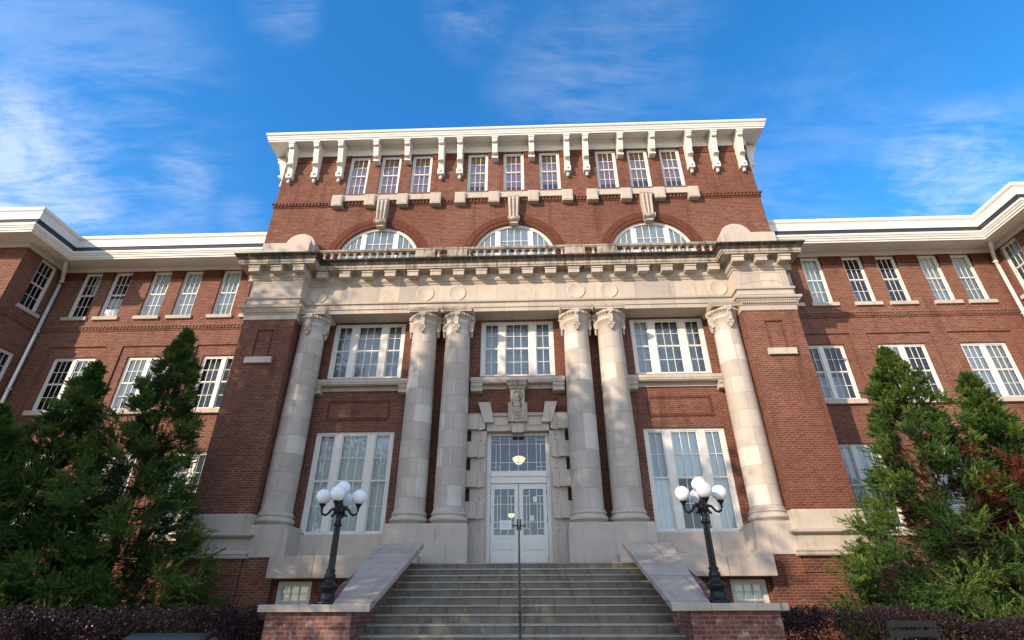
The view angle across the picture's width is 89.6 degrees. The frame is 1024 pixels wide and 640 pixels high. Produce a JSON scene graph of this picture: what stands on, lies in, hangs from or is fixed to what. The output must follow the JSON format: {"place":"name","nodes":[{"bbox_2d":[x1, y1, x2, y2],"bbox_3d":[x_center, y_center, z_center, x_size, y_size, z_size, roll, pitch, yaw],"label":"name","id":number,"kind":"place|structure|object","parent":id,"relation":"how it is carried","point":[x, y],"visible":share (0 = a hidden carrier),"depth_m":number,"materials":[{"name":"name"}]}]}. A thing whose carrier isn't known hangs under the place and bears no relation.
{"place":"outdoors","nodes":[
{"label":"outdoors","id":0,"kind":"place"},
{"bbox_2d":[124,632,220,639],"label":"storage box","id":1,"kind":"object","parent":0,"point":[179,636],"visible":1,"depth_m":8.51,"materials":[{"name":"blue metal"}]},
{"bbox_2d":[0,0,1023,235],"label":"sky","id":2,"kind":"structure","parent":0,"point":[118,117],"materials":[{"name":"blue"}]},
{"label":"ground","id":3,"kind":"structure","parent":0,"visible":0},
{"bbox_2d":[0,402,46,639],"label":"conifer tree","id":4,"kind":"object","parent":3,"relation":"on","point":[10,433],"visible":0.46,"depth_m":13.25,"materials":[{"name":"green plant"}]},
{"bbox_2d":[0,603,100,639],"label":"hedge","id":5,"kind":"object","parent":3,"relation":"on","point":[17,617],"visible":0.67,"depth_m":10.18,"materials":[{"name":"purple plant"}]},
{"bbox_2d":[0,359,128,639],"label":"conifer tree","id":6,"kind":"object","parent":3,"relation":"on","point":[90,392],"visible":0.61,"depth_m":13.97,"materials":[{"name":"green plant"}]},
{"bbox_2d":[0,326,238,639],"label":"conifer tree","id":7,"kind":"object","parent":3,"relation":"on","point":[179,353],"visible":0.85,"depth_m":14.24,"materials":[{"name":"green plant"}]},
{"bbox_2d":[44,602,264,639],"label":"hedge","id":8,"kind":"object","parent":3,"relation":"on","point":[219,616],"visible":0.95,"depth_m":10.40,"materials":[{"name":"purple plant"}]},
{"bbox_2d":[257,543,423,639],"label":"cheek wall","id":9,"kind":"structure","parent":3,"relation":"on","point":[363,592],"depth_m":9.54,"materials":[{"name":"brick"}]},
{"bbox_2d":[314,481,366,603],"bbox_3d":[-3.488,4.337,10.191,0.813,2.252,0.813,-23,-36,35],"label":"street lamp","id":10,"kind":"object","parent":9,"relation":"on","point":[341,496],"visible":0.99,"depth_m":10.22,"materials":[{"name":"black metal"}]},
{"bbox_2d":[0,118,1023,639],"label":"school building","id":11,"kind":"structure","parent":3,"relation":"on","point":[622,332],"depth_m":20.26,"materials":[{"name":"red brick"}]},
{"bbox_2d":[0,348,13,380],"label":"window","id":12,"kind":"structure","parent":11,"relation":"in","point":[5,356],"depth_m":21.12,"materials":[{"name":"white paint"}]},
{"bbox_2d":[15,259,56,318],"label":"window","id":13,"kind":"structure","parent":11,"relation":"in","point":[40,282],"depth_m":22.78,"materials":[{"name":"white paint"}]},
{"bbox_2d":[22,358,95,415],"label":"window","id":14,"kind":"structure","parent":11,"relation":"in","point":[60,369],"depth_m":21.53,"materials":[{"name":"white paint"}]},
{"bbox_2d":[60,274,102,320],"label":"window","id":15,"kind":"structure","parent":11,"relation":"in","point":[78,312],"depth_m":23.48,"materials":[{"name":"white paint"}]},
{"bbox_2d":[69,453,135,540],"bbox_3d":[-15.174,6.444,18.932,2.220,3.140,0.295,-1,-29,2],"label":"window","id":16,"kind":"structure","parent":11,"relation":"in","point":[129,453],"depth_m":19.33,"materials":[{"name":"white paint"}]},
{"bbox_2d":[91,273,132,320],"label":"window","id":17,"kind":"structure","parent":11,"relation":"in","point":[113,302],"depth_m":23.21,"materials":[{"name":"white paint"}]},
{"bbox_2d":[107,357,164,414],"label":"window","id":18,"kind":"structure","parent":11,"relation":"in","point":[135,366],"depth_m":21.31,"materials":[{"name":"white paint"}]},
{"bbox_2d":[132,272,172,319],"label":"window","id":19,"kind":"structure","parent":11,"relation":"in","point":[155,296],"depth_m":23.16,"materials":[{"name":"white paint"}]},
{"bbox_2d":[142,452,206,540],"bbox_3d":[-11.976,6.384,18.844,2.180,3.140,0.295,-1,-29,2],"label":"window","id":20,"kind":"structure","parent":11,"relation":"in","point":[201,459],"depth_m":19.33,"materials":[{"name":"white paint"}]},
{"bbox_2d":[165,272,203,318],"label":"window","id":21,"kind":"structure","parent":11,"relation":"in","point":[182,309],"depth_m":23.13,"materials":[{"name":"white paint"}]},
{"bbox_2d":[190,356,233,413],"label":"window","id":22,"kind":"structure","parent":11,"relation":"in","point":[216,370],"depth_m":21.27,"materials":[{"name":"white paint"}]},
{"bbox_2d":[205,271,241,317],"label":"window","id":23,"kind":"structure","parent":11,"relation":"in","point":[230,283],"depth_m":23.08,"materials":[{"name":"white paint"}]},
{"bbox_2d":[238,286,252,317],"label":"window","id":24,"kind":"structure","parent":11,"relation":"in","point":[241,315],"depth_m":22.28,"materials":[{"name":"white paint"}]},
{"bbox_2d":[275,581,311,604],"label":"window","id":25,"kind":"structure","parent":11,"relation":"in","point":[287,592],"depth_m":15.51,"materials":[{"name":"white glass"}]},
{"bbox_2d":[300,432,394,534],"bbox_3d":[-5.660,5.847,18.375,2.870,3.490,0.962,-1,-29,2],"label":"window","id":26,"kind":"structure","parent":11,"relation":"in","point":[363,460],"depth_m":18.15,"materials":[{"name":"white paint"}]},
{"bbox_2d":[345,158,370,193],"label":"window","id":27,"kind":"structure","parent":11,"relation":"in","point":[359,169],"depth_m":23.97,"materials":[{"name":"white paint"}]},
{"bbox_2d":[327,324,405,378],"bbox_3d":[-5.677,1.455,20.776,2.870,2.380,0.962,-1,-29,2],"label":"window","id":28,"kind":"structure","parent":11,"relation":"in","point":[358,351],"depth_m":20.57,"materials":[{"name":"white paint"}]},
{"bbox_2d":[337,228,415,258],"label":"window","id":29,"kind":"structure","parent":11,"relation":"in","point":[386,238],"depth_m":22.10,"materials":[{"name":"white paint"}]},
{"bbox_2d":[378,157,401,192],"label":"window","id":30,"kind":"structure","parent":11,"relation":"in","point":[391,166],"depth_m":23.93,"materials":[{"name":"white paint"}]},
{"bbox_2d":[409,156,432,192],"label":"window","id":31,"kind":"structure","parent":11,"relation":"in","point":[422,165],"depth_m":23.89,"materials":[{"name":"white paint"}]},
{"bbox_2d":[467,155,487,190],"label":"window","id":32,"kind":"structure","parent":11,"relation":"in","point":[477,178],"depth_m":23.81,"materials":[{"name":"white paint"}]},
{"bbox_2d":[489,484,518,562],"bbox_3d":[-0.255,6.788,17.129,0.953,2.625,0.136,-1,-29,2],"label":"door","id":33,"kind":"structure","parent":11,"relation":"in","point":[503,548],"depth_m":16.94,"materials":[{"name":"white paint"}]},
{"bbox_2d":[500,520,510,529],"bbox_3d":[-0.219,6.809,17.119,0.380,0.290,0.004,-1,-29,2],"label":"notice","id":34,"kind":"object","parent":11,"relation":"attached to","point":[505,524],"visible":1,"depth_m":17.12,"materials":[{"name":"paper"}]},
{"bbox_2d":[473,225,552,255],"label":"window","id":35,"kind":"structure","parent":11,"relation":"in","point":[519,235],"depth_m":21.94,"materials":[{"name":"white paint"}]},
{"bbox_2d":[503,154,523,189],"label":"window","id":36,"kind":"structure","parent":11,"relation":"in","point":[513,164],"depth_m":23.77,"materials":[{"name":"white paint"}]},
{"bbox_2d":[480,321,554,375],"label":"window","id":37,"kind":"structure","parent":11,"relation":"in","point":[507,348],"depth_m":20.36,"materials":[{"name":"white paint"}]},
{"bbox_2d":[513,437,524,464],"bbox_3d":[0.253,4.817,19.274,0.480,1.160,0.480,-1,-29,2],"label":"pendant lamp","id":38,"kind":"object","parent":11,"relation":"hanging from","point":[521,458],"visible":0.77,"depth_m":18.94,"materials":[{"name":"beige glass"}]},
{"bbox_2d":[519,483,548,562],"bbox_3d":[0.717,6.770,17.102,0.953,2.625,0.136,-1,-29,2],"label":"door","id":39,"kind":"structure","parent":11,"relation":"in","point":[533,548],"depth_m":16.92,"materials":[{"name":"white paint"}]},
{"bbox_2d":[539,153,560,188],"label":"window","id":40,"kind":"structure","parent":11,"relation":"in","point":[549,167],"depth_m":23.74,"materials":[{"name":"white paint"}]},
{"bbox_2d":[595,151,618,187],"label":"window","id":41,"kind":"structure","parent":11,"relation":"in","point":[607,175],"depth_m":23.67,"materials":[{"name":"white paint"}]},
{"bbox_2d":[626,150,651,186],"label":"window","id":42,"kind":"structure","parent":11,"relation":"in","point":[639,171],"depth_m":23.63,"materials":[{"name":"white paint"}]},
{"bbox_2d":[613,222,693,251],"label":"window","id":43,"kind":"structure","parent":11,"relation":"in","point":[655,232],"depth_m":21.78,"materials":[{"name":"white paint"}]},
{"bbox_2d":[629,318,711,373],"bbox_3d":[6.126,1.232,20.451,2.870,2.380,0.962,-1,-29,2],"label":"window","id":44,"kind":"structure","parent":11,"relation":"in","point":[660,346],"depth_m":20.25,"materials":[{"name":"white paint"}]},
{"bbox_2d":[659,149,684,185],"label":"window","id":45,"kind":"structure","parent":11,"relation":"in","point":[672,171],"depth_m":23.58,"materials":[{"name":"white paint"}]},
{"bbox_2d":[643,427,742,531],"bbox_3d":[6.143,5.623,18.050,2.870,3.490,0.962,-1,-29,2],"label":"window","id":46,"kind":"structure","parent":11,"relation":"in","point":[675,456],"depth_m":17.85,"materials":[{"name":"white paint"}]},
{"bbox_2d":[730,579,769,602],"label":"window","id":47,"kind":"structure","parent":11,"relation":"in","point":[743,590],"depth_m":15.13,"materials":[{"name":"white glass"}]},
{"bbox_2d":[787,273,805,306],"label":"window","id":48,"kind":"structure","parent":11,"relation":"in","point":[789,277],"depth_m":22.14,"materials":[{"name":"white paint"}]},
{"bbox_2d":[800,258,839,306],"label":"window","id":49,"kind":"structure","parent":11,"relation":"in","point":[820,293],"depth_m":22.38,"materials":[{"name":"white paint"}]},
{"bbox_2d":[808,345,868,404],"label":"window","id":50,"kind":"structure","parent":11,"relation":"in","point":[838,385],"depth_m":20.56,"materials":[{"name":"white paint"}]},
{"bbox_2d":[841,257,883,305],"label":"window","id":51,"kind":"structure","parent":11,"relation":"in","point":[863,293],"depth_m":22.53,"materials":[{"name":"white paint"}]},
{"bbox_2d":[839,444,916,535],"bbox_3d":[12.491,5.921,18.169,2.180,3.140,0.295,-1,-29,2],"label":"window","id":52,"kind":"structure","parent":11,"relation":"in","point":[854,459],"depth_m":18.59,"materials":[{"name":"grey glass"}]},
{"bbox_2d":[875,257,919,304],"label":"window","id":53,"kind":"structure","parent":11,"relation":"in","point":[896,288],"depth_m":22.57,"materials":[{"name":"white paint"}]},
{"bbox_2d":[878,344,948,403],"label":"window","id":54,"kind":"structure","parent":11,"relation":"in","point":[917,355],"depth_m":20.70,"materials":[{"name":"white paint"}]},
{"bbox_2d":[917,256,963,303],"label":"window","id":55,"kind":"structure","parent":11,"relation":"in","point":[942,292],"depth_m":22.22,"materials":[{"name":"white paint"}]},
{"bbox_2d":[921,443,992,533],"bbox_3d":[15.689,5.860,18.081,2.220,3.140,0.295,-1,-29,2],"label":"window","id":56,"kind":"structure","parent":11,"relation":"in","point":[953,505],"depth_m":17.98,"materials":[{"name":"grey glass"}]},
{"bbox_2d":[949,255,998,303],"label":"window","id":57,"kind":"structure","parent":11,"relation":"in","point":[977,294],"depth_m":22.18,"materials":[{"name":"white paint"}]},
{"bbox_2d":[960,342,1023,401],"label":"window","id":58,"kind":"structure","parent":11,"relation":"in","point":[994,363],"depth_m":20.25,"materials":[{"name":"white paint"}]},
{"bbox_2d":[1000,237,1023,299],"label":"window","id":59,"kind":"structure","parent":11,"relation":"in","point":[1011,250],"depth_m":21.70,"materials":[{"name":"white paint"}]},
{"bbox_2d":[358,562,685,639],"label":"entrance stairs","id":60,"kind":"structure","parent":3,"relation":"on","point":[559,601],"depth_m":11.17,"materials":[{"name":"concrete"}]},
{"bbox_2d":[517,525,521,639],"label":"handrail","id":61,"kind":"object","parent":60,"relation":"on","point":[519,588],"visible":0.94,"depth_m":9.42,"materials":[{"name":"grey metal"}]},
{"bbox_2d":[622,542,788,639],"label":"cheek wall","id":62,"kind":"structure","parent":3,"relation":"on","point":[681,591],"depth_m":9.25,"materials":[{"name":"brick"}]},
{"bbox_2d":[674,477,731,602],"bbox_3d":[3.798,4.199,9.990,0.813,2.252,0.813,20,-35,-33],"label":"street lamp","id":63,"kind":"object","parent":62,"relation":"on","point":[701,492],"visible":1,"depth_m":10.01,"materials":[{"name":"black metal"}]},
{"bbox_2d":[780,601,978,639],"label":"hedge","id":64,"kind":"object","parent":3,"relation":"on","point":[801,622],"visible":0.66,"depth_m":10.81,"materials":[{"name":"purple plant"}]},
{"bbox_2d":[885,620,940,639],"bbox_3d":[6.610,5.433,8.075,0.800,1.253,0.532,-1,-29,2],"label":"metal bench","id":65,"kind":"object","parent":3,"relation":"on","point":[915,633],"visible":1,"depth_m":8.50,"materials":[{"name":"black metal"}]},
{"bbox_2d":[818,345,1023,639],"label":"conifer tree","id":66,"kind":"object","parent":3,"relation":"on","point":[892,402],"visible":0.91,"depth_m":13.52,"materials":[{"name":"green plant"}]},
{"bbox_2d":[946,371,1023,626],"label":"conifer tree","id":67,"kind":"object","parent":3,"relation":"on","point":[996,425],"visible":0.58,"depth_m":14.44,"materials":[{"name":"green plant"}]},
{"bbox_2d":[954,611,1023,639],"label":"hedge","id":68,"kind":"object","parent":3,"relation":"on","point":[1012,627],"visible":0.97,"depth_m":10.18,"materials":[{"name":"purple plant"}]},
{"bbox_2d":[990,443,1023,616],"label":"conifer tree","id":69,"kind":"object","parent":3,"relation":"on","point":[1022,539],"visible":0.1,"depth_m":12.88,"materials":[{"name":"green plant"}]}
]}

